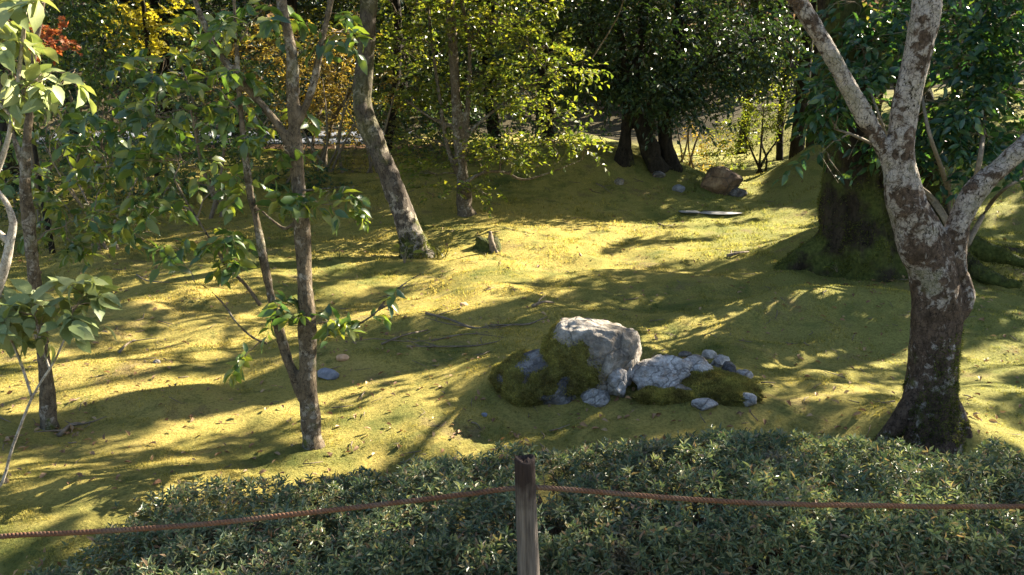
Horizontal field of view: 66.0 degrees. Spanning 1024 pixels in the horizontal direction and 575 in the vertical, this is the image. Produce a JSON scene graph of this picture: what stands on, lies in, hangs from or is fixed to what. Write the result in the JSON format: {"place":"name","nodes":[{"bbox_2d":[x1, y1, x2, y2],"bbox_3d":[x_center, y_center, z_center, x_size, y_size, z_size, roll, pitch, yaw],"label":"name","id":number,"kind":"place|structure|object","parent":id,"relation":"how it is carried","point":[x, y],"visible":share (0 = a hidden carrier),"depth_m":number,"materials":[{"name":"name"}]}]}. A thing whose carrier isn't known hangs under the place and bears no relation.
{"place":"outdoors","nodes":[
{"label":"outdoors","id":0,"kind":"place"},
{"bbox_2d":[36,131,383,143],"bbox_3d":[-12.700,-6.152,32.036,16.600,0.001,18.053,0,12,0],"label":"sand garden","id":1,"kind":"object","parent":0,"point":[322,142],"visible":0.06,"depth_m":27.54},
{"bbox_2d":[21,144,467,148],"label":"gravel path","id":2,"kind":"structure","parent":0,"point":[316,146],"depth_m":21.51,"materials":[{"name":"grey gravel"}]},
{"bbox_2d":[0,0,1023,574],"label":"ground","id":3,"kind":"structure","parent":0,"point":[80,504],"depth_m":6.20,"materials":[{"name":"plant"}]},
{"bbox_2d":[0,63,19,188],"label":"tall evergreen","id":4,"kind":"object","parent":3,"relation":"on","point":[3,127],"visible":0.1,"depth_m":12.72,"materials":[{"name":"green plant"}]},
{"bbox_2d":[0,163,84,220],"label":"shrub","id":5,"kind":"object","parent":3,"relation":"on","point":[16,186],"visible":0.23,"depth_m":11.88,"materials":[{"name":"green plant"}]},
{"bbox_2d":[8,15,82,253],"bbox_3d":[-5.538,-1.813,9.429,1.096,3.105,0.604,0,12,0],"label":"red maple","id":6,"kind":"object","parent":3,"relation":"on","point":[53,42],"visible":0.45,"depth_m":9.20,"materials":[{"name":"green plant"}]},
{"bbox_2d":[9,0,83,96],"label":"evergreen tree","id":7,"kind":"object","parent":3,"relation":"on","point":[75,16],"visible":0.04,"depth_m":20.99,"materials":[{"name":"green plant"}]},
{"bbox_2d":[0,0,121,486],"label":"pale leaved shrub","id":8,"kind":"object","parent":3,"relation":"on","point":[28,307],"visible":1,"depth_m":3.01,"materials":[{"name":"green plant"}]},
{"bbox_2d":[19,108,111,151],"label":"shrub","id":9,"kind":"object","parent":3,"relation":"on","point":[55,134],"visible":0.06,"depth_m":18.40,"materials":[{"name":"green plant"}]},
{"bbox_2d":[35,416,106,436],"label":"fallen branch","id":10,"kind":"object","parent":3,"relation":"on","point":[62,432],"visible":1,"depth_m":4.34,"materials":[{"name":"brown wood"}]},
{"bbox_2d":[31,119,112,169],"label":"shrub","id":11,"kind":"object","parent":3,"relation":"on","point":[52,130],"visible":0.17,"depth_m":15.21,"materials":[{"name":"green plant"}]},
{"bbox_2d":[0,1,165,430],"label":"slim tree","id":12,"kind":"object","parent":3,"relation":"on","point":[27,246],"visible":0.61,"depth_m":4.33,"materials":[{"name":"green plant"}]},
{"bbox_2d":[0,0,168,228],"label":"broadleaf shrub","id":13,"kind":"object","parent":3,"relation":"on","point":[96,28],"visible":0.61,"depth_m":10.66,"materials":[{"name":"green plant"}]},
{"bbox_2d":[50,109,149,150],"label":"shrub","id":14,"kind":"object","parent":3,"relation":"on","point":[108,130],"visible":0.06,"depth_m":18.80,"materials":[{"name":"green plant"}]},
{"bbox_2d":[0,141,206,257],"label":"leafy shrub","id":15,"kind":"object","parent":3,"relation":"on","point":[103,244],"visible":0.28,"depth_m":9.27,"materials":[{"name":"green plant"}]},
{"bbox_2d":[19,65,189,168],"bbox_3d":[-7.380,-2.876,13.641,3.606,2.108,1.769,0,12,0],"label":"brushwood shrub","id":16,"kind":"object","parent":3,"relation":"on","point":[102,147],"visible":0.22,"depth_m":13.53,"materials":[{"name":"green plant"}]},
{"bbox_2d":[118,338,154,353],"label":"fallen branch","id":17,"kind":"object","parent":3,"relation":"on","point":[124,346],"visible":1,"depth_m":6.06,"materials":[{"name":"brown wood"}]},
{"bbox_2d":[13,0,267,138],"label":"evergreen tree","id":18,"kind":"object","parent":3,"relation":"on","point":[74,96],"visible":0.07,"depth_m":22.93,"materials":[{"name":"green plant"}]},
{"bbox_2d":[83,0,199,176],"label":"golden maple","id":19,"kind":"object","parent":3,"relation":"on","point":[145,20],"visible":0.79,"depth_m":12.85,"materials":[{"name":"yellow plant"}]},
{"bbox_2d":[12,0,271,144],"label":"evergreen tree","id":20,"kind":"object","parent":3,"relation":"on","point":[156,4],"visible":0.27,"depth_m":17.11,"materials":[{"name":"green plant"}]},
{"bbox_2d":[77,165,224,202],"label":"shrub","id":21,"kind":"object","parent":3,"relation":"on","point":[151,190],"visible":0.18,"depth_m":12.35,"materials":[{"name":"green plant"}]},
{"bbox_2d":[136,272,168,282],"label":"fallen branch","id":22,"kind":"object","parent":3,"relation":"on","point":[148,278],"visible":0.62,"depth_m":8.07,"materials":[{"name":"brown wood"}]},
{"bbox_2d":[36,38,286,218],"bbox_3d":[-5.190,-2.244,11.323,4.017,2.690,2.065,0,12,0],"label":"broadleaf shrub","id":23,"kind":"object","parent":3,"relation":"on","point":[197,136],"visible":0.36,"depth_m":11.34,"materials":[{"name":"green plant"}]},
{"bbox_2d":[98,111,235,151],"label":"shrub","id":24,"kind":"object","parent":3,"relation":"on","point":[145,135],"visible":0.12,"depth_m":18.08,"materials":[{"name":"green plant"}]},
{"bbox_2d":[79,0,359,141],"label":"evergreen tree","id":25,"kind":"object","parent":3,"relation":"on","point":[299,7],"visible":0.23,"depth_m":23.18,"materials":[{"name":"green plant"}]},
{"bbox_2d":[161,130,281,168],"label":"shrub","id":26,"kind":"object","parent":3,"relation":"on","point":[221,145],"visible":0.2,"depth_m":15.01,"materials":[{"name":"green plant"}]},
{"bbox_2d":[181,106,277,151],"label":"shrub","id":27,"kind":"object","parent":3,"relation":"on","point":[216,140],"visible":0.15,"depth_m":18.58,"materials":[{"name":"green plant"}]},
{"bbox_2d":[52,0,430,449],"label":"double stemmed tree","id":28,"kind":"object","parent":3,"relation":"on","point":[299,203],"visible":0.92,"depth_m":3.81,"materials":[{"name":"green plant"}]},
{"bbox_2d":[206,111,323,153],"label":"shrub","id":29,"kind":"object","parent":3,"relation":"on","point":[270,143],"visible":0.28,"depth_m":18.06,"materials":[{"name":"green plant"}]},
{"bbox_2d":[211,133,351,192],"bbox_3d":[-3.720,-1.804,12.825,2.345,1.361,1.299,0,12,0],"label":"shrub","id":30,"kind":"object","parent":3,"relation":"on","point":[318,178],"visible":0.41,"depth_m":12.85,"materials":[{"name":"green plant"}]},
{"bbox_2d":[285,0,299,128],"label":"tall evergreen","id":31,"kind":"object","parent":3,"relation":"on","point":[293,3],"visible":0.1,"depth_m":15.99,"materials":[{"name":"brown plant"}]},
{"bbox_2d":[175,2,417,165],"bbox_3d":[-4.333,-3.950,15.638,4.991,3.272,2.502,0,12,0],"label":"golden shrub","id":32,"kind":"object","parent":3,"relation":"on","point":[336,109],"visible":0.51,"depth_m":15.43,"materials":[{"name":"yellow plant"}]},
{"bbox_2d":[253,77,373,172],"bbox_3d":[-3.622,-2.732,14.065,2.542,2.136,1.409,0,12,0],"label":"bare shrub","id":33,"kind":"object","parent":3,"relation":"on","point":[339,149],"visible":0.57,"depth_m":14.17,"materials":[{"name":"brown plant"}]},
{"bbox_2d":[202,0,442,135],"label":"evergreen tree","id":34,"kind":"object","parent":3,"relation":"on","point":[270,101],"visible":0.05,"depth_m":31.66,"materials":[{"name":"green plant"}]},
{"bbox_2d":[317,368,338,379],"bbox_3d":[-1.192,0.564,5.115,0.146,0.086,0.102,0,12,0],"label":"slate stone","id":35,"kind":"object","parent":3,"relation":"on","point":[327,373],"visible":0.98,"depth_m":5.08,"materials":[{"name":"grey stone"}]},
{"bbox_2d":[336,354,348,360],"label":"ochre stone","id":36,"kind":"object","parent":3,"relation":"on","point":[342,357],"visible":1,"depth_m":5.29,"materials":[{"name":"beige stone"}]},
{"bbox_2d":[260,0,452,155],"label":"broadleaf tree","id":37,"kind":"object","parent":3,"relation":"on","point":[390,129],"visible":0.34,"depth_m":17.31,"materials":[{"name":"green plant"}]},
{"bbox_2d":[306,64,453,173],"bbox_3d":[-2.225,-2.748,13.897,2.870,2.343,1.452,0,12,0],"label":"broadleaf shrub","id":38,"kind":"object","parent":3,"relation":"on","point":[371,164],"visible":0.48,"depth_m":13.93,"materials":[{"name":"green plant"}]},
{"bbox_2d":[352,0,438,258],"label":"leaning tree","id":39,"kind":"object","parent":3,"relation":"on","point":[407,225],"visible":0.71,"depth_m":8.88,"materials":[{"name":"grey plant"}]},
{"bbox_2d":[274,0,517,141],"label":"evergreen tree","id":40,"kind":"object","parent":3,"relation":"on","point":[378,115],"visible":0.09,"depth_m":24.74,"materials":[{"name":"green plant"}]},
{"bbox_2d":[351,329,440,344],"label":"fallen branch","id":41,"kind":"object","parent":3,"relation":"on","point":[387,341],"visible":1,"depth_m":5.51,"materials":[{"name":"brown wood"}]},
{"bbox_2d":[348,103,452,149],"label":"shrub","id":42,"kind":"object","parent":3,"relation":"on","point":[401,128],"visible":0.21,"depth_m":18.62,"materials":[{"name":"green plant"}]},
{"bbox_2d":[391,243,422,262],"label":"seedling","id":43,"kind":"object","parent":3,"relation":"on","point":[407,244],"visible":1,"depth_m":8.74,"materials":[{"name":"green plant"}]},
{"bbox_2d":[405,248,449,258],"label":"grass tuft","id":44,"kind":"object","parent":3,"relation":"on","point":[434,255],"visible":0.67,"depth_m":9.00,"materials":[{"name":"green plant"}]},
{"bbox_2d":[385,117,503,163],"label":"shrub","id":45,"kind":"object","parent":3,"relation":"on","point":[425,132],"visible":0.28,"depth_m":16.20,"materials":[{"name":"green plant"}]},
{"bbox_2d":[394,335,501,346],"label":"fallen branch","id":46,"kind":"object","parent":3,"relation":"on","point":[432,345],"visible":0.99,"depth_m":5.55,"materials":[{"name":"brown wood"}]},
{"bbox_2d":[328,0,581,124],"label":"evergreen tree","id":47,"kind":"object","parent":3,"relation":"on","point":[515,113],"visible":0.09,"depth_m":33.71,"materials":[{"name":"green plant"}]},
{"bbox_2d":[399,105,525,155],"bbox_3d":[-1.108,-3.601,18.180,3.041,1.321,1.788,0,12,0],"label":"shrub","id":48,"kind":"object","parent":3,"relation":"on","point":[474,114],"visible":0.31,"depth_m":18.21,"materials":[{"name":"green plant"}]},
{"bbox_2d":[431,333,503,340],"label":"fallen branch","id":49,"kind":"object","parent":3,"relation":"on","point":[461,334],"visible":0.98,"depth_m":5.72,"materials":[{"name":"brown wood"}]},
{"bbox_2d":[346,0,623,217],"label":"leaved tree","id":50,"kind":"object","parent":3,"relation":"on","point":[462,130],"visible":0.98,"depth_m":10.81,"materials":[{"name":"green plant"}]},
{"bbox_2d":[324,0,646,147],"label":"evergreen tree","id":51,"kind":"object","parent":3,"relation":"on","point":[490,121],"visible":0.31,"depth_m":19.58,"materials":[{"name":"green plant"}]},
{"bbox_2d":[470,231,500,252],"bbox_3d":[-0.294,-0.549,9.363,0.503,0.290,0.444,0,12,0],"label":"tree stump","id":52,"kind":"object","parent":3,"relation":"on","point":[491,244],"visible":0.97,"depth_m":9.24,"materials":[{"name":"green plant"}]},
{"bbox_2d":[13,0,989,116],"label":"hillside wood","id":53,"kind":"object","parent":3,"relation":"on","point":[521,70],"visible":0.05,"depth_m":51.32,"materials":[{"name":"green plant"}]},
{"bbox_2d":[73,0,942,112],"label":"autumn wood","id":54,"kind":"object","parent":3,"relation":"on","point":[268,15],"depth_m":54.66,"materials":[{"name":"orange plant"}]},
{"bbox_2d":[0,178,1021,478],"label":"twig litter","id":55,"kind":"object","parent":3,"relation":"on","point":[492,366],"visible":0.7,"depth_m":5.29,"materials":[{"name":"brown wood"}]},
{"bbox_2d":[0,423,1023,574],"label":"azalea hedge","id":56,"kind":"object","parent":3,"relation":"on","point":[884,541],"visible":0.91,"depth_m":2.77,"materials":[{"name":"green plant"}]},
{"bbox_2d":[0,173,1023,488],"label":"fallen leaves","id":57,"kind":"object","parent":3,"relation":"on","point":[72,427],"depth_m":4.84,"materials":[{"name":"brown plant"}]},
{"bbox_2d":[469,117,573,156],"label":"shrub","id":58,"kind":"object","parent":3,"relation":"on","point":[524,130],"visible":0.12,"depth_m":15.75,"materials":[{"name":"green plant"}]},
{"bbox_2d":[514,454,539,574],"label":"fence post","id":59,"kind":"object","parent":3,"relation":"on","point":[526,526],"visible":1,"depth_m":2.36,"materials":[{"name":"wood"}]},
{"bbox_2d":[0,484,1023,538],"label":"fence rope","id":60,"kind":"object","parent":59,"relation":"attached to","point":[509,489],"visible":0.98,"depth_m":2.37,"materials":[{"name":"brown fabric"}]},
{"bbox_2d":[535,41,540,145],"bbox_3d":[1.786,-9.797,21.149,18.814,12.209,14.395,0,12,0],"label":"tall evergreen","id":61,"kind":"object","parent":3,"relation":"on","point":[536,119],"visible":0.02,"depth_m":21.87,"materials":[{"name":"brown plant"}]},
{"bbox_2d":[531,295,554,307],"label":"fallen branch","id":62,"kind":"object","parent":3,"relation":"on","point":[539,302],"visible":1,"depth_m":6.60,"materials":[{"name":"brown wood"}]},
{"bbox_2d":[483,112,615,149],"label":"shrub","id":63,"kind":"object","parent":3,"relation":"on","point":[557,120],"visible":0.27,"depth_m":17.99,"materials":[{"name":"green plant"}]},
{"bbox_2d":[401,0,712,144],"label":"evergreen tree","id":64,"kind":"object","parent":3,"relation":"on","point":[551,128],"visible":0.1,"depth_m":17.50,"materials":[{"name":"green plant"}]},
{"bbox_2d":[115,521,999,574],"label":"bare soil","id":65,"kind":"structure","parent":3,"relation":"on","point":[752,571],"depth_m":3.10,"materials":[{"name":"brown soil"}]},
{"bbox_2d":[487,316,641,407],"bbox_3d":[0.310,0.487,4.681,0.920,0.623,0.552,0,12,0],"label":"boulder","id":66,"kind":"object","parent":3,"relation":"on","point":[591,362],"visible":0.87,"depth_m":4.49,"materials":[{"name":"grey stone"}]},
{"bbox_2d":[614,178,623,184],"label":"bank stone","id":67,"kind":"object","parent":3,"relation":"on","point":[618,181],"visible":1,"depth_m":13.11,"materials":[{"name":"grey stone"}]},
{"bbox_2d":[554,0,719,136],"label":"evergreen tree","id":68,"kind":"object","parent":3,"relation":"on","point":[647,103],"visible":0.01,"depth_m":24.02,"materials":[{"name":"green plant"}]},
{"bbox_2d":[652,171,665,177],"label":"bank stone","id":69,"kind":"object","parent":3,"relation":"on","point":[658,174],"visible":1,"depth_m":13.48,"materials":[{"name":"grey stone"}]},
{"bbox_2d":[630,354,693,389],"bbox_3d":[0.882,0.507,4.640,0.412,0.246,0.292,-9,15,-36],"label":"rock","id":70,"kind":"object","parent":3,"relation":"on","point":[660,370],"visible":0.76,"depth_m":4.55,"materials":[{"name":"grey stone"}]},
{"bbox_2d":[526,0,817,173],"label":"evergreen tree","id":71,"kind":"object","parent":3,"relation":"on","point":[660,154],"visible":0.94,"depth_m":13.22,"materials":[{"name":"green plant"}]},
{"bbox_2d":[672,184,684,192],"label":"bank stone","id":72,"kind":"object","parent":3,"relation":"on","point":[679,188],"visible":0.99,"depth_m":13.12,"materials":[{"name":"stone"}]},
{"bbox_2d":[674,384,691,390],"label":"mossy stone","id":73,"kind":"object","parent":3,"relation":"on","point":[680,386],"visible":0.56,"depth_m":4.47,"materials":[{"name":"grey stone"}]},
{"bbox_2d":[678,351,691,357],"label":"mossy stone","id":74,"kind":"object","parent":3,"relation":"on","point":[684,353],"visible":0.72,"depth_m":5.55,"materials":[{"name":"grey stone"}]},
{"bbox_2d":[679,210,699,212],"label":"stepping stone","id":75,"kind":"object","parent":3,"relation":"on","point":[688,211],"visible":0.99,"depth_m":12.21,"materials":[{"name":"grey stone"}]},
{"bbox_2d":[630,368,763,407],"bbox_3d":[1.057,0.577,4.595,0.770,0.192,0.512,0,12,0],"label":"mossy mound","id":76,"kind":"object","parent":3,"relation":"on","point":[724,387],"visible":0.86,"depth_m":4.44,"materials":[{"name":"green plant"}]},
{"bbox_2d":[684,356,712,372],"bbox_3d":[1.077,0.505,4.690,0.283,0.178,0.195,0,12,0],"label":"rock","id":77,"kind":"object","parent":3,"relation":"on","point":[701,364],"visible":0.38,"depth_m":4.63,"materials":[{"name":"grey stone"}]},
{"bbox_2d":[691,354,708,363],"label":"mossy stone","id":78,"kind":"object","parent":3,"relation":"on","point":[700,356],"visible":0.21,"depth_m":4.87,"materials":[{"name":"grey stone"}]},
{"bbox_2d":[691,398,717,410],"bbox_3d":[1.064,0.646,4.355,0.149,0.071,0.087,0,12,0],"label":"mossy stone","id":79,"kind":"object","parent":3,"relation":"on","point":[702,404],"visible":1,"depth_m":4.33,"materials":[{"name":"grey stone"}]},
{"bbox_2d":[675,112,736,171],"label":"amber shrub","id":80,"kind":"object","parent":3,"relation":"on","point":[689,156],"visible":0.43,"depth_m":18.66,"materials":[{"name":"yellow plant"}]},
{"bbox_2d":[701,349,716,358],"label":"mossy stone","id":81,"kind":"object","parent":3,"relation":"on","point":[708,354],"visible":0.74,"depth_m":5.50,"materials":[{"name":"grey stone"}]},
{"bbox_2d":[710,354,729,366],"bbox_3d":[1.322,0.465,4.983,0.086,0.082,0.155,10,16,40],"label":"mossy stone","id":82,"kind":"object","parent":3,"relation":"on","point":[719,360],"visible":0.86,"depth_m":4.94,"materials":[{"name":"grey stone"}]},
{"bbox_2d":[700,211,741,214],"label":"stepping stone","id":83,"kind":"object","parent":3,"relation":"on","point":[715,212],"visible":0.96,"depth_m":12.21,"materials":[{"name":"grey stone"}]},
{"bbox_2d":[700,166,742,194],"bbox_3d":[3.562,-1.769,13.410,0.709,0.589,0.562,0,12,0],"label":"path boulder","id":84,"kind":"object","parent":3,"relation":"on","point":[723,180],"visible":0.83,"depth_m":13.24,"materials":[{"name":"brown stone"}]},
{"bbox_2d":[721,361,736,372],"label":"dark stone","id":85,"kind":"object","parent":3,"relation":"on","point":[730,366],"visible":0.46,"depth_m":4.73,"materials":[{"name":"grey stone"}]},
{"bbox_2d":[715,249,748,256],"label":"fallen branch","id":86,"kind":"object","parent":3,"relation":"on","point":[734,253],"visible":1,"depth_m":8.80,"materials":[{"name":"brown wood"}]},
{"bbox_2d":[728,187,747,196],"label":"bank stone","id":87,"kind":"object","parent":3,"relation":"on","point":[737,192],"visible":0.84,"depth_m":13.30,"materials":[{"name":"grey stone"}]},
{"bbox_2d":[663,0,817,153],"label":"evergreen tree","id":88,"kind":"object","parent":3,"relation":"on","point":[746,23],"visible":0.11,"depth_m":26.71,"materials":[{"name":"green plant"}]},
{"bbox_2d":[736,369,753,378],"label":"mossy stone","id":89,"kind":"object","parent":3,"relation":"on","point":[748,373],"visible":0.42,"depth_m":4.74,"materials":[{"name":"grey stone"}]},
{"bbox_2d":[742,392,756,406],"bbox_3d":[1.312,0.627,4.402,0.115,0.089,0.098,0,12,0],"label":"mossy stone","id":90,"kind":"object","parent":3,"relation":"on","point":[751,399],"visible":0.77,"depth_m":4.36,"materials":[{"name":"grey stone"}]},
{"bbox_2d":[697,89,807,174],"bbox_3d":[5.441,-3.362,17.661,2.749,2.166,1.900,-4,13,-18],"label":"feathery shrub","id":91,"kind":"object","parent":3,"relation":"on","point":[749,144],"visible":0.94,"depth_m":17.68,"materials":[{"name":"green plant"}]},
{"bbox_2d":[712,14,813,160],"bbox_3d":[7.587,-6.960,23.096,3.262,6.613,2.214,0,12,0],"label":"broadleaf tree","id":92,"kind":"object","parent":3,"relation":"on","point":[779,147],"visible":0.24,"depth_m":23.43,"materials":[{"name":"green plant"}]},
{"bbox_2d":[562,0,976,147],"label":"evergreen tree","id":93,"kind":"object","parent":3,"relation":"on","point":[773,19],"visible":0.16,"depth_m":15.96,"materials":[{"name":"green plant"}]},
{"bbox_2d":[788,1,816,159],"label":"tall evergreen","id":94,"kind":"object","parent":3,"relation":"on","point":[794,144],"visible":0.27,"depth_m":17.46,"materials":[{"name":"brown plant"}]},
{"bbox_2d":[706,0,946,123],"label":"evergreen tree","id":95,"kind":"object","parent":3,"relation":"on","point":[800,29],"visible":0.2,"depth_m":20.78,"materials":[{"name":"green plant"}]},
{"bbox_2d":[771,0,1023,288],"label":"old mossy tree","id":96,"kind":"object","parent":3,"relation":"on","point":[853,237],"visible":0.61,"depth_m":7.79,"materials":[{"name":"green plant"}]},
{"bbox_2d":[772,0,1023,248],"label":"glossy camellia","id":97,"kind":"object","parent":3,"relation":"on","point":[982,68],"visible":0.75,"depth_m":7.04,"materials":[{"name":"green plant"}]},
{"bbox_2d":[787,0,1023,462],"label":"blotched tree","id":98,"kind":"object","parent":3,"relation":"on","point":[929,411],"visible":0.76,"depth_m":3.80,"materials":[{"name":"grey plant"}]},
{"bbox_2d":[871,0,1023,84],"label":"evergreen tree","id":99,"kind":"object","parent":3,"relation":"on","point":[945,28],"visible":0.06,"depth_m":25.06,"materials":[{"name":"green plant"}]}
]}

